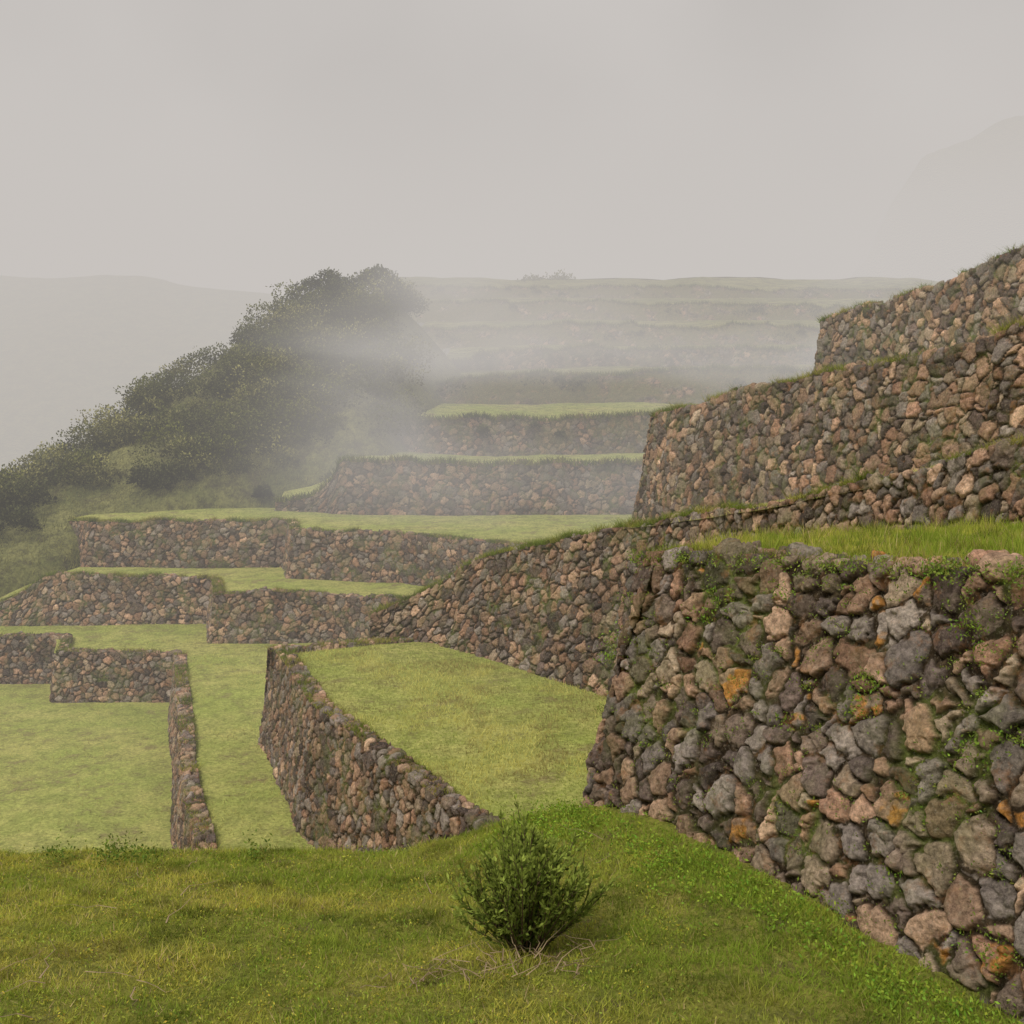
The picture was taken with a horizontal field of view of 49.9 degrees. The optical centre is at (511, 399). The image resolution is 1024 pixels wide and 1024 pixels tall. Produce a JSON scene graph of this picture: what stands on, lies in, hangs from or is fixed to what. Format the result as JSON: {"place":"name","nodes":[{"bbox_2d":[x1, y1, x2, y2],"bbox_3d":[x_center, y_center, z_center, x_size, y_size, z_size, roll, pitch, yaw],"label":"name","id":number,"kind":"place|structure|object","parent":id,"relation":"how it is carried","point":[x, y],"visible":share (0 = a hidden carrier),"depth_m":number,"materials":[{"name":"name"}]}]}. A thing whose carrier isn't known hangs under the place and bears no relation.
{"place":"outdoors","nodes":[
{"label":"outdoors","id":0,"kind":"place"},
{"bbox_2d":[0,684,171,853],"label":"grass terrace","id":1,"kind":"structure","parent":0,"point":[136,783],"depth_m":35.62,"materials":[{"name":"green plant"}]},
{"bbox_2d":[0,631,216,850],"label":"stone terrace wall","id":2,"kind":"structure","parent":1,"relation":"on","point":[110,675],"depth_m":44.07,"materials":[{"name":"stone"}]},
{"bbox_2d":[0,275,310,472],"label":"distant mountain","id":3,"kind":"structure","parent":0,"point":[70,347],"depth_m":364.68,"materials":[{"name":"grey"}]},
{"bbox_2d":[0,624,314,850],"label":"grass terrace","id":4,"kind":"structure","parent":0,"point":[225,718],"depth_m":35.03,"materials":[{"name":"green plant"}]},
{"bbox_2d":[0,571,406,643],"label":"stone terrace wall","id":5,"kind":"structure","parent":4,"relation":"on","point":[264,615],"depth_m":49.93,"materials":[{"name":"grey stone"}]},
{"bbox_2d":[258,636,510,852],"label":"stone terrace wall","id":6,"kind":"structure","parent":4,"relation":"on","point":[336,782],"depth_m":24.49,"materials":[{"name":"stone"}]},
{"bbox_2d":[0,567,426,599],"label":"grass terrace","id":7,"kind":"structure","parent":0,"point":[244,579],"depth_m":50.17,"materials":[{"name":"green plant"}]},
{"bbox_2d":[69,517,526,586],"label":"stone terrace wall","id":8,"kind":"structure","parent":7,"relation":"on","point":[371,556],"depth_m":53.97,"materials":[{"name":"grey stone"}]},
{"bbox_2d":[0,298,463,599],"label":"hill","id":9,"kind":"structure","parent":0,"point":[208,497],"depth_m":60.00,"materials":[{"name":"green plant"}]},
{"bbox_2d":[0,263,854,539],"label":"hillside shrubs","id":10,"kind":"object","parent":9,"relation":"on","point":[19,484],"visible":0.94,"depth_m":65.56,"materials":[{"name":"green plant"}]},
{"bbox_2d":[0,241,1023,852],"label":"terrace grass","id":11,"kind":"structure","parent":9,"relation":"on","point":[922,539],"depth_m":28.01,"materials":[{"name":"green plant"}]},
{"bbox_2d":[67,508,631,541],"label":"grass terrace","id":12,"kind":"structure","parent":0,"point":[513,528],"depth_m":53.72,"materials":[{"name":"green plant"}]},
{"bbox_2d":[274,457,642,515],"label":"stone terrace wall","id":13,"kind":"structure","parent":12,"relation":"on","point":[403,487],"depth_m":56.04,"materials":[{"name":"grey stone"}]},
{"bbox_2d":[632,322,1023,523],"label":"stone terrace wall","id":14,"kind":"structure","parent":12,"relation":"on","point":[762,442],"depth_m":28.57,"materials":[{"name":"brown stone"}]},
{"bbox_2d":[296,640,606,819],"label":"grass terrace","id":15,"kind":"structure","parent":0,"point":[543,781],"depth_m":25.57,"materials":[{"name":"green plant"}]},
{"bbox_2d":[369,438,1023,696],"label":"stone terrace wall","id":16,"kind":"structure","parent":15,"relation":"on","point":[549,610],"depth_m":27.89,"materials":[{"name":"stone"}]},
{"bbox_2d":[282,452,644,497],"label":"grass terrace","id":17,"kind":"structure","parent":0,"point":[596,457],"depth_m":61.06,"materials":[{"name":"plant"}]},
{"bbox_2d":[393,412,655,456],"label":"stone terrace wall","id":18,"kind":"structure","parent":17,"relation":"on","point":[508,436],"depth_m":63.50,"materials":[{"name":"grey stone"}]},
{"bbox_2d":[0,794,1022,1023],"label":"ground","id":19,"kind":"structure","parent":0,"point":[716,1011],"depth_m":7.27,"materials":[{"name":"green plant"}]},
{"bbox_2d":[0,825,623,1017],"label":"dry twigs","id":20,"kind":"object","parent":19,"relation":"on","point":[485,966],"visible":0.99,"depth_m":6.98,"materials":[{"name":"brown plant"}]},
{"bbox_2d":[447,793,620,955],"bbox_3d":[0.156,3.247,7.433,1.030,0.999,0.946,0,0,-34],"label":"leafy shrub","id":21,"kind":"object","parent":19,"relation":"on","point":[527,903],"visible":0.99,"depth_m":7.30,"materials":[{"name":"green plant"}]},
{"bbox_2d":[579,538,1023,1023],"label":"stone terrace wall","id":22,"kind":"structure","parent":19,"relation":"on","point":[860,764],"depth_m":8.21,"materials":[{"name":"stone"}]},
{"bbox_2d":[580,545,1023,1011],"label":"wall weeds","id":23,"kind":"object","parent":22,"relation":"attached to","point":[1012,569],"depth_m":8.03,"materials":[{"name":"green plant"}]},
{"bbox_2d":[0,0,1023,296],"label":"sky","id":24,"kind":"structure","parent":0,"point":[237,145],"materials":[{"name":"grey"}]},
{"bbox_2d":[406,402,695,418],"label":"grass terrace","id":25,"kind":"structure","parent":0,"point":[544,410],"depth_m":68.41,"materials":[{"name":"plant"}]},
{"bbox_2d":[436,364,814,404],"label":"stone terrace wall","id":26,"kind":"structure","parent":25,"relation":"on","point":[672,386],"depth_m":71.44,"materials":[{"name":"grey stone"}]},
{"bbox_2d":[421,319,819,329],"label":"grass terrace","id":27,"kind":"structure","parent":0,"point":[496,324],"depth_m":99.82,"materials":[{"name":"grey"}]},
{"bbox_2d":[409,299,849,322],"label":"stone terrace wall","id":28,"kind":"structure","parent":27,"relation":"on","point":[490,310],"depth_m":104.27,"materials":[{"name":"grey stone"}]},
{"bbox_2d":[395,277,863,355],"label":"grass terrace","id":29,"kind":"structure","parent":0,"point":[446,350],"depth_m":136.12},
{"bbox_2d":[447,344,815,360],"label":"grass terrace","id":30,"kind":"structure","parent":0,"point":[456,352],"depth_m":87.34,"materials":[{"name":"grey"}]},
{"bbox_2d":[423,321,819,348],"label":"stone terrace wall","id":31,"kind":"structure","parent":30,"relation":"on","point":[567,333],"depth_m":91.40,"materials":[{"name":"grey stone"}]},
{"bbox_2d":[456,364,812,379],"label":"grass terrace","id":32,"kind":"structure","parent":0,"point":[595,369],"depth_m":77.57,"materials":[{"name":"green plant"}]},
{"bbox_2d":[451,344,816,370],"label":"stone terrace wall","id":33,"kind":"structure","parent":32,"relation":"on","point":[531,358],"depth_m":80.29,"materials":[{"name":"grey stone"}]},
{"bbox_2d":[418,297,888,308],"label":"grass terrace","id":34,"kind":"structure","parent":0,"point":[825,302],"depth_m":114.66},
{"bbox_2d":[374,285,908,298],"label":"stone terrace wall","id":35,"kind":"structure","parent":34,"relation":"on","point":[593,291],"depth_m":119.37,"materials":[{"name":"grey stone"}]},
{"bbox_2d":[386,277,937,291],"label":"grass terrace","id":36,"kind":"structure","parent":0,"point":[795,284],"depth_m":129.85,"materials":[{"name":"grey"}]},
{"bbox_2d":[708,531,1023,558],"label":"grass terrace","id":37,"kind":"structure","parent":0,"point":[946,546],"depth_m":10.68,"materials":[{"name":"green plant"}]},
{"bbox_2d":[850,115,1023,281],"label":"distant mountain","id":38,"kind":"structure","parent":0,"point":[957,207],"depth_m":658.51,"materials":[{"name":"grey"}]},
{"bbox_3d":[12.624,-0.676,37.750,14.751,3.204,40.500,0,0,0],"label":"grass terrace","id":39,"kind":"object","parent":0,"visible":0},
{"bbox_2d":[813,248,1023,370],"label":"stone terrace wall","id":40,"kind":"structure","parent":39,"relation":"on","point":[955,310],"depth_m":36.99,"materials":[{"name":"brown stone"}]}
]}

